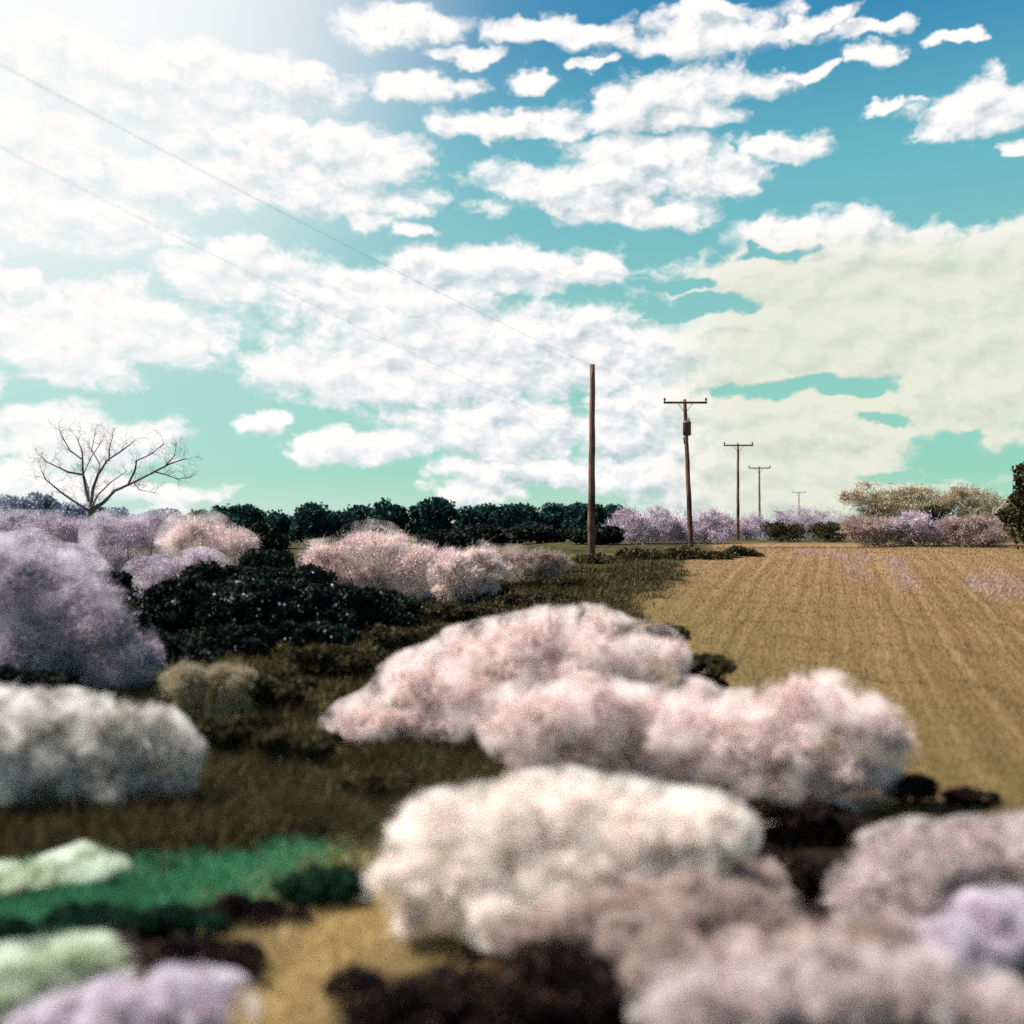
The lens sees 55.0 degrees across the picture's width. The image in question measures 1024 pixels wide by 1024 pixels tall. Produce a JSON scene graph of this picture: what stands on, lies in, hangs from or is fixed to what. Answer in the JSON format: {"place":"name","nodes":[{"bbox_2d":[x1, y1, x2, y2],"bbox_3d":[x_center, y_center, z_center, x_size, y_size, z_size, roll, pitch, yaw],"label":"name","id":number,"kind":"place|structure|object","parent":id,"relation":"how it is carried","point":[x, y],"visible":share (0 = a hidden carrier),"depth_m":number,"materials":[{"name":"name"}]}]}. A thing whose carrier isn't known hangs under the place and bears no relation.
{"place":"outdoors","nodes":[
{"label":"outdoors","id":0,"kind":"place"},
{"bbox_2d":[0,817,407,958],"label":"verge grass","id":1,"kind":"structure","parent":0,"point":[29,910],"depth_m":8.67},
{"bbox_2d":[0,523,1023,1023],"bbox_3d":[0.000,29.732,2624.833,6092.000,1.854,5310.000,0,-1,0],"label":"ground","id":2,"kind":"structure","parent":0,"point":[126,939],"depth_m":20.26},
{"bbox_2d":[0,491,60,540],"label":"broadleaf tree","id":3,"kind":"object","parent":2,"relation":"on","point":[37,503],"visible":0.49,"depth_m":123.74,"materials":[{"name":"blue plant"}]},
{"bbox_2d":[0,663,82,700],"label":"dark bush","id":4,"kind":"object","parent":2,"relation":"on","point":[12,675],"visible":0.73,"depth_m":16.34,"materials":[{"name":"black plant"}]},
{"bbox_2d":[0,913,88,954],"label":"heath clump","id":5,"kind":"object","parent":2,"relation":"on","point":[18,928],"visible":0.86,"depth_m":7.33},
{"bbox_2d":[0,508,94,570],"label":"feathery bush","id":6,"kind":"object","parent":2,"relation":"on","point":[62,528],"visible":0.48,"depth_m":41.80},
{"bbox_2d":[0,524,105,615],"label":"feathery bush","id":7,"kind":"object","parent":2,"relation":"on","point":[31,542],"visible":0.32,"depth_m":31.67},
{"bbox_2d":[0,925,138,1023],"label":"feathery bush","id":8,"kind":"object","parent":2,"relation":"on","point":[37,974],"visible":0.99,"depth_m":6.20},
{"bbox_2d":[0,839,138,894],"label":"feathery bush","id":9,"kind":"object","parent":2,"relation":"on","point":[91,859],"visible":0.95,"depth_m":8.69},
{"bbox_2d":[46,500,108,544],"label":"broadleaf tree","id":10,"kind":"object","parent":2,"relation":"on","point":[64,509],"visible":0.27,"depth_m":125.49,"materials":[{"name":"blue plant"}]},
{"bbox_2d":[0,540,169,696],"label":"feathery bush","id":11,"kind":"object","parent":2,"relation":"on","point":[100,618],"visible":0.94,"depth_m":18.02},
{"bbox_2d":[46,534,123,575],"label":"feathery bush","id":12,"kind":"object","parent":2,"relation":"on","point":[76,547],"visible":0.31,"depth_m":42.51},
{"bbox_2d":[38,898,140,930],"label":"heath clump","id":13,"kind":"object","parent":2,"relation":"on","point":[102,914],"visible":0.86,"depth_m":7.71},
{"bbox_2d":[0,680,211,811],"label":"feathery bush","id":14,"kind":"object","parent":2,"relation":"on","point":[49,762],"visible":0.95,"depth_m":10.81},
{"bbox_2d":[81,568,134,594],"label":"dark bush","id":15,"kind":"object","parent":2,"relation":"on","point":[124,580],"visible":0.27,"depth_m":30.12,"materials":[{"name":"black plant"}]},
{"bbox_2d":[23,417,201,566],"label":"bare tree","id":16,"kind":"object","parent":2,"relation":"on","point":[91,508],"visible":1,"depth_m":45.13,"materials":[{"name":"grey plant"}]},
{"bbox_2d":[70,506,189,587],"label":"feathery bush","id":17,"kind":"object","parent":2,"relation":"on","point":[135,532],"visible":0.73,"depth_m":40.88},
{"bbox_2d":[0,955,262,1023],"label":"feathery bush","id":18,"kind":"object","parent":2,"relation":"on","point":[177,997],"visible":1,"depth_m":5.53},
{"bbox_2d":[111,578,188,636],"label":"dark bush","id":19,"kind":"object","parent":2,"relation":"on","point":[151,614],"visible":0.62,"depth_m":24.77,"materials":[{"name":"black plant"}]},
{"bbox_2d":[127,544,227,605],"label":"feathery bush","id":20,"kind":"object","parent":2,"relation":"on","point":[153,565],"visible":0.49,"depth_m":32.66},
{"bbox_2d":[127,898,231,937],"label":"heath clump","id":21,"kind":"object","parent":2,"relation":"on","point":[167,917],"visible":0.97,"depth_m":7.57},
{"bbox_2d":[138,627,225,672],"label":"dark bush","id":22,"kind":"object","parent":2,"relation":"on","point":[195,649],"visible":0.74,"depth_m":20.76,"materials":[{"name":"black plant"}]},
{"bbox_2d":[155,569,240,634],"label":"dark bush","id":23,"kind":"object","parent":2,"relation":"on","point":[197,612],"visible":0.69,"depth_m":25.19,"materials":[{"name":"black plant"}]},
{"bbox_2d":[141,933,266,983],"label":"heath clump","id":24,"kind":"object","parent":2,"relation":"on","point":[240,956],"visible":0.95,"depth_m":6.81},
{"bbox_2d":[153,653,260,722],"bbox_3d":[-4.752,2.796,15.172,1.705,1.413,1.234,0,-1,0],"label":"feathery bush","id":25,"kind":"object","parent":2,"relation":"on","point":[185,677],"visible":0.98,"depth_m":15.09,"materials":[{"name":"beige plant"}]},
{"bbox_2d":[154,513,263,577],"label":"feathery bush","id":26,"kind":"object","parent":2,"relation":"on","point":[184,536],"visible":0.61,"depth_m":38.75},
{"bbox_2d":[183,714,259,752],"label":"scrub","id":27,"kind":"object","parent":2,"relation":"on","point":[219,731],"visible":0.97,"depth_m":13.51,"materials":[{"name":"green plant"}]},
{"bbox_2d":[179,558,274,587],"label":"dark bush","id":28,"kind":"object","parent":2,"relation":"on","point":[211,572],"visible":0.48,"depth_m":30.75,"materials":[{"name":"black plant"}]},
{"bbox_2d":[205,503,265,539],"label":"broadleaf tree","id":29,"kind":"object","parent":2,"relation":"on","point":[233,515],"visible":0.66,"depth_m":117.30,"materials":[{"name":"teal plant"}]},
{"bbox_2d":[193,621,281,657],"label":"dark bush","id":30,"kind":"object","parent":2,"relation":"on","point":[258,637],"visible":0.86,"depth_m":22.12,"materials":[{"name":"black plant"}]},
{"bbox_2d":[200,888,318,930],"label":"heath clump","id":31,"kind":"object","parent":2,"relation":"on","point":[235,905],"visible":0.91,"depth_m":7.83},
{"bbox_2d":[208,574,311,628],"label":"dark bush","id":32,"kind":"object","parent":2,"relation":"on","point":[273,604],"visible":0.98,"depth_m":24.69,"materials":[{"name":"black plant"}]},
{"bbox_2d":[233,521,290,554],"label":"broadleaf tree","id":33,"kind":"object","parent":2,"relation":"on","point":[274,538],"visible":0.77,"depth_m":79.15,"materials":[{"name":"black plant"}]},
{"bbox_2d":[233,544,304,569],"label":"dark bush","id":34,"kind":"object","parent":2,"relation":"on","point":[262,557],"visible":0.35,"depth_m":33.83,"materials":[{"name":"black plant"}]},
{"bbox_2d":[245,509,299,547],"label":"broadleaf tree","id":35,"kind":"object","parent":2,"relation":"on","point":[282,522],"visible":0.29,"depth_m":117.65,"materials":[{"name":"teal plant"}]},
{"bbox_2d":[228,667,319,716],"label":"scrub","id":36,"kind":"object","parent":2,"relation":"on","point":[272,690],"visible":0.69,"depth_m":16.18,"materials":[{"name":"green plant"}]},
{"bbox_2d":[250,725,349,761],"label":"scrub","id":37,"kind":"object","parent":2,"relation":"on","point":[315,744],"visible":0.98,"depth_m":12.90,"materials":[{"name":"green plant"}]},
{"bbox_2d":[266,563,337,589],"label":"dark bush","id":38,"kind":"object","parent":2,"relation":"on","point":[318,574],"visible":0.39,"depth_m":29.92,"materials":[{"name":"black plant"}]},
{"bbox_2d":[27,746,588,1023],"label":"dry grass","id":39,"kind":"structure","parent":2,"relation":"on","point":[332,936],"depth_m":7.41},
{"bbox_2d":[288,501,340,547],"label":"broadleaf tree","id":40,"kind":"object","parent":2,"relation":"on","point":[315,520],"visible":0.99,"depth_m":114.62,"materials":[{"name":"teal plant"}]},
{"bbox_2d":[274,619,361,648],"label":"dark bush","id":41,"kind":"object","parent":2,"relation":"on","point":[303,633],"visible":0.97,"depth_m":23.13,"materials":[{"name":"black plant"}]},
{"bbox_2d":[268,861,373,910],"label":"heath clump","id":42,"kind":"object","parent":2,"relation":"on","point":[339,883],"visible":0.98,"depth_m":8.18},
{"bbox_2d":[290,579,365,627],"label":"dark bush","id":43,"kind":"object","parent":2,"relation":"on","point":[331,603],"visible":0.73,"depth_m":25.76,"materials":[{"name":"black plant"}]},
{"bbox_2d":[282,641,388,680],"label":"scrub","id":44,"kind":"object","parent":2,"relation":"on","point":[319,659],"visible":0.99,"depth_m":18.87,"materials":[{"name":"green plant"}]},
{"bbox_2d":[319,503,374,545],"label":"broadleaf tree","id":45,"kind":"object","parent":2,"relation":"on","point":[356,516],"visible":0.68,"depth_m":118.45,"materials":[{"name":"teal plant"}]},
{"bbox_2d":[0,554,702,894],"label":"rough grass","id":46,"kind":"structure","parent":2,"relation":"on","point":[28,847],"depth_m":12.11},
{"bbox_2d":[296,521,442,600],"bbox_3d":[-4.592,1.780,33.353,5.458,3.186,3.443,0,-1,0],"label":"feathery bush","id":47,"kind":"object","parent":2,"relation":"on","point":[383,544],"visible":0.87,"depth_m":32.83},
{"bbox_2d":[344,585,421,629],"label":"dark bush","id":48,"kind":"object","parent":2,"relation":"on","point":[384,606],"visible":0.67,"depth_m":26.82,"materials":[{"name":"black plant"}]},
{"bbox_2d":[337,769,430,803],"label":"scrub","id":49,"kind":"object","parent":2,"relation":"on","point":[378,782],"visible":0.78,"depth_m":11.30,"materials":[{"name":"green plant"}]},
{"bbox_2d":[368,497,411,543],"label":"broadleaf tree","id":50,"kind":"object","parent":2,"relation":"on","point":[395,517],"visible":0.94,"depth_m":110.78,"materials":[{"name":"teal plant"}]},
{"bbox_2d":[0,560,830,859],"bbox_3d":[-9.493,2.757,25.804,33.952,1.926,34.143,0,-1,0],"label":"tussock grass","id":51,"kind":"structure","parent":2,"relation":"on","point":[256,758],"depth_m":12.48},
{"bbox_2d":[364,622,467,652],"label":"scrub","id":52,"kind":"object","parent":2,"relation":"on","point":[432,636],"visible":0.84,"depth_m":21.89,"materials":[{"name":"green plant"}]},
{"bbox_2d":[406,496,458,542],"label":"broadleaf tree","id":53,"kind":"object","parent":2,"relation":"on","point":[426,515],"visible":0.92,"depth_m":110.38,"materials":[{"name":"teal plant"}]},
{"bbox_2d":[316,959,569,1023],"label":"heath clump","id":54,"kind":"object","parent":2,"relation":"on","point":[446,996],"visible":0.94,"depth_m":5.89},
{"bbox_2d":[415,527,475,552],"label":"broadleaf tree","id":55,"kind":"object","parent":2,"relation":"on","point":[442,538],"visible":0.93,"depth_m":73.73,"materials":[{"name":"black plant"}]},
{"bbox_2d":[426,538,514,603],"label":"feathery bush","id":56,"kind":"object","parent":2,"relation":"on","point":[463,564],"visible":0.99,"depth_m":30.98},
{"bbox_2d":[435,599,516,625],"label":"scrub","id":57,"kind":"object","parent":2,"relation":"on","point":[483,611],"visible":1,"depth_m":26.87,"materials":[{"name":"green plant"}]},
{"bbox_2d":[452,502,499,531],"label":"broadleaf tree","id":58,"kind":"object","parent":2,"relation":"on","point":[475,515],"visible":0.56,"depth_m":116.53,"materials":[{"name":"teal plant"}]},
{"bbox_2d":[458,522,523,547],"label":"broadleaf tree","id":59,"kind":"object","parent":2,"relation":"on","point":[495,534],"visible":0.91,"depth_m":76.69,"materials":[{"name":"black plant"}]},
{"bbox_2d":[321,598,691,747],"bbox_3d":[-0.037,2.369,14.470,5.516,2.287,2.407,0,-1,0],"label":"feathery bush","id":60,"kind":"object","parent":2,"relation":"on","point":[526,643],"visible":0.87,"depth_m":14.26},
{"bbox_2d":[488,502,538,528],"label":"broadleaf tree","id":61,"kind":"object","parent":2,"relation":"on","point":[512,515],"visible":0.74,"depth_m":113.96,"materials":[{"name":"teal plant"}]},
{"bbox_2d":[489,543,573,584],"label":"feathery bush","id":62,"kind":"object","parent":2,"relation":"on","point":[525,561],"visible":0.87,"depth_m":35.77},
{"bbox_2d":[493,588,579,608],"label":"scrub","id":63,"kind":"object","parent":2,"relation":"on","point":[550,596],"visible":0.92,"depth_m":29.93,"materials":[{"name":"green plant"}]},
{"bbox_2d":[508,520,566,542],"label":"broadleaf tree","id":64,"kind":"object","parent":2,"relation":"on","point":[538,532],"visible":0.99,"depth_m":74.62,"materials":[{"name":"plant"}]},
{"bbox_2d":[537,502,566,530],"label":"broadleaf tree","id":65,"kind":"object","parent":2,"relation":"on","point":[550,513],"visible":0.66,"depth_m":116.19,"materials":[{"name":"teal plant"}]},
{"bbox_2d":[359,759,774,953],"bbox_3d":[0.397,2.682,7.689,3.220,1.480,1.494,0,-1,-11],"label":"feathery bush","id":66,"kind":"object","parent":2,"relation":"on","point":[466,879],"visible":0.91,"depth_m":7.55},
{"bbox_2d":[540,575,608,588],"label":"scrub","id":67,"kind":"object","parent":2,"relation":"on","point":[561,581],"visible":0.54,"depth_m":34.87,"materials":[{"name":"green plant"}]},
{"bbox_2d":[496,935,661,1023],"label":"heath clump","id":68,"kind":"object","parent":2,"relation":"on","point":[576,992],"visible":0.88,"depth_m":6.02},
{"bbox_2d":[475,873,685,965],"bbox_3d":[0.542,2.929,7.011,1.647,0.805,0.940,0,-1,0],"label":"feathery bush","id":69,"kind":"object","parent":2,"relation":"on","point":[558,920],"visible":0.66,"depth_m":6.89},
{"bbox_2d":[560,501,611,529],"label":"broadleaf tree","id":70,"kind":"object","parent":2,"relation":"on","point":[575,515],"visible":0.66,"depth_m":113.09,"materials":[{"name":"teal plant"}]},
{"bbox_2d":[587,364,594,555],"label":"utility pole","id":71,"kind":"object","parent":2,"relation":"on","point":[591,507],"visible":0.98,"depth_m":47.90,"materials":[{"name":"brown wood"}]},
{"bbox_2d":[563,525,624,544],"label":"broadleaf tree","id":72,"kind":"object","parent":2,"relation":"on","point":[608,534],"visible":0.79,"depth_m":65.17,"materials":[{"name":"plant"}]},
{"bbox_2d":[573,552,641,563],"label":"brush","id":73,"kind":"object","parent":2,"relation":"on","point":[596,558],"visible":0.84,"depth_m":43.77,"materials":[{"name":"green plant"}]},
{"bbox_2d":[603,498,686,543],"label":"feathery bush","id":74,"kind":"object","parent":2,"relation":"on","point":[655,525],"visible":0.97,"depth_m":67.75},
{"bbox_2d":[614,546,678,559],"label":"brush","id":75,"kind":"object","parent":2,"relation":"on","point":[648,554],"visible":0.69,"depth_m":45.69,"materials":[{"name":"green plant"}]},
{"bbox_2d":[640,622,691,661],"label":"scrub","id":76,"kind":"object","parent":2,"relation":"on","point":[656,629],"visible":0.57,"depth_m":20.93,"materials":[{"name":"green plant"}]},
{"bbox_2d":[663,398,706,546],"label":"utility pole","id":77,"kind":"object","parent":2,"relation":"on","point":[686,428],"visible":0.99,"depth_m":59.88,"materials":[{"name":"brown wood"}]},
{"bbox_2d":[469,665,920,812],"bbox_3d":[2.048,2.547,10.732,5.038,1.831,2.022,0,-1,0],"label":"feathery bush","id":78,"kind":"object","parent":2,"relation":"on","point":[741,770],"visible":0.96,"depth_m":10.62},
{"bbox_2d":[661,501,740,543],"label":"feathery bush","id":79,"kind":"object","parent":2,"relation":"on","point":[709,529],"visible":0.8,"depth_m":69.75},
{"bbox_2d":[672,652,737,705],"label":"scrub","id":80,"kind":"object","parent":2,"relation":"on","point":[718,665],"visible":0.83,"depth_m":16.47,"materials":[{"name":"green plant"}]},
{"bbox_2d":[587,855,823,1016],"bbox_3d":[1.374,2.918,6.717,1.791,1.012,1.169,0,-1,0],"label":"feathery bush","id":81,"kind":"object","parent":2,"relation":"on","point":[741,908],"visible":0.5,"depth_m":6.71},
{"bbox_2d":[673,545,741,559],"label":"brush","id":82,"kind":"object","parent":2,"relation":"on","point":[685,552],"visible":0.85,"depth_m":45.67,"materials":[{"name":"green plant"}]},
{"bbox_2d":[657,827,801,900],"bbox_3d":[1.653,2.937,7.977,1.446,1.014,0.984,0,-1,0],"label":"feathery bush","id":83,"kind":"object","parent":2,"relation":"on","point":[754,871],"visible":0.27,"depth_m":7.89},
{"bbox_2d":[714,510,770,539],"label":"feathery bush","id":84,"kind":"object","parent":2,"relation":"on","point":[746,531],"visible":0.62,"depth_m":91.82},
{"bbox_2d":[719,796,801,850],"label":"heath clump","id":85,"kind":"object","parent":2,"relation":"on","point":[768,810],"visible":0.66,"depth_m":9.76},
{"bbox_2d":[742,842,794,872],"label":"heath clump","id":86,"kind":"object","parent":2,"relation":"on","point":[765,850],"visible":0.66,"depth_m":8.83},
{"bbox_2d":[760,518,806,541],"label":"brush","id":87,"kind":"object","parent":2,"relation":"on","point":[778,529],"visible":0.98,"depth_m":74.49,"materials":[{"name":"green plant"}]},
{"bbox_2d":[607,917,968,1023],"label":"feathery bush","id":88,"kind":"object","parent":2,"relation":"on","point":[667,949],"visible":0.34,"depth_m":6.11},
{"bbox_2d":[783,502,845,539],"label":"feathery bush","id":89,"kind":"object","parent":2,"relation":"on","point":[807,519],"visible":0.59,"depth_m":119.87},
{"bbox_2d":[781,853,855,904],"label":"heath clump","id":90,"kind":"object","parent":2,"relation":"on","point":[815,883],"visible":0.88,"depth_m":8.16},
{"bbox_2d":[621,545,1023,842],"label":"stubble","id":91,"kind":"object","parent":2,"relation":"on","point":[924,683],"visible":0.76,"depth_m":22.20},
{"bbox_2d":[787,799,857,848],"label":"heath clump","id":92,"kind":"object","parent":2,"relation":"on","point":[815,820],"visible":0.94,"depth_m":9.77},
{"bbox_2d":[628,931,1023,1023],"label":"feathery bush","id":93,"kind":"object","parent":2,"relation":"on","point":[901,981],"visible":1,"depth_m":5.56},
{"bbox_2d":[808,520,849,541],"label":"brush","id":94,"kind":"object","parent":2,"relation":"on","point":[826,531],"visible":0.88,"depth_m":74.36,"materials":[{"name":"green plant"}]},
{"bbox_2d":[760,900,969,1023],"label":"feathery bush","id":95,"kind":"object","parent":2,"relation":"on","point":[872,931],"visible":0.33,"depth_m":6.29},
{"bbox_2d":[835,476,914,544],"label":"hedge bush","id":96,"kind":"object","parent":2,"relation":"on","point":[883,502],"visible":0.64,"depth_m":63.77,"materials":[{"name":"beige plant"}]},
{"bbox_2d":[836,509,923,546],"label":"feathery bush","id":97,"kind":"object","parent":2,"relation":"on","point":[874,531],"visible":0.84,"depth_m":59.59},
{"bbox_2d":[842,813,919,846],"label":"heath clump","id":98,"kind":"object","parent":2,"relation":"on","point":[860,826],"visible":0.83,"depth_m":9.49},
{"bbox_2d":[876,767,941,810],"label":"heath clump","id":99,"kind":"object","parent":2,"relation":"on","point":[917,787],"visible":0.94,"depth_m":10.79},
{"bbox_2d":[815,802,1023,958],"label":"feathery bush","id":100,"kind":"object","parent":2,"relation":"on","point":[889,874],"visible":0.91,"depth_m":7.52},
{"bbox_2d":[884,505,966,546],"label":"feathery bush","id":101,"kind":"object","parent":2,"relation":"on","point":[930,529],"visible":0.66,"depth_m":59.57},
{"bbox_2d":[895,476,956,544],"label":"hedge bush","id":102,"kind":"object","parent":2,"relation":"on","point":[920,497],"visible":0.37,"depth_m":63.80,"materials":[{"name":"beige plant"}]},
{"bbox_2d":[904,878,1023,1005],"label":"feathery bush","id":103,"kind":"object","parent":2,"relation":"on","point":[999,924],"visible":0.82,"depth_m":6.27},
{"bbox_2d":[939,785,1001,811],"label":"heath clump","id":104,"kind":"object","parent":2,"relation":"on","point":[963,796],"visible":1,"depth_m":10.71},
{"bbox_2d":[939,483,1010,544],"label":"hedge bush","id":105,"kind":"object","parent":2,"relation":"on","point":[977,505],"visible":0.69,"depth_m":63.59,"materials":[{"name":"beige plant"}]},
{"bbox_2d":[934,512,1016,547],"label":"feathery bush","id":106,"kind":"object","parent":2,"relation":"on","point":[976,530],"visible":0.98,"depth_m":58.58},
{"bbox_2d":[994,462,1023,549],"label":"broadleaf tree","id":107,"kind":"object","parent":2,"relation":"on","point":[1012,512],"visible":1,"depth_m":49.72,"materials":[{"name":"green plant"}]},
{"bbox_2d":[0,0,1023,522],"label":"sky","id":108,"kind":"structure","parent":0,"point":[803,220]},
{"bbox_2d":[791,547,1023,606],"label":"seed grass","id":109,"kind":"structure","parent":0,"point":[863,559],"depth_m":37.77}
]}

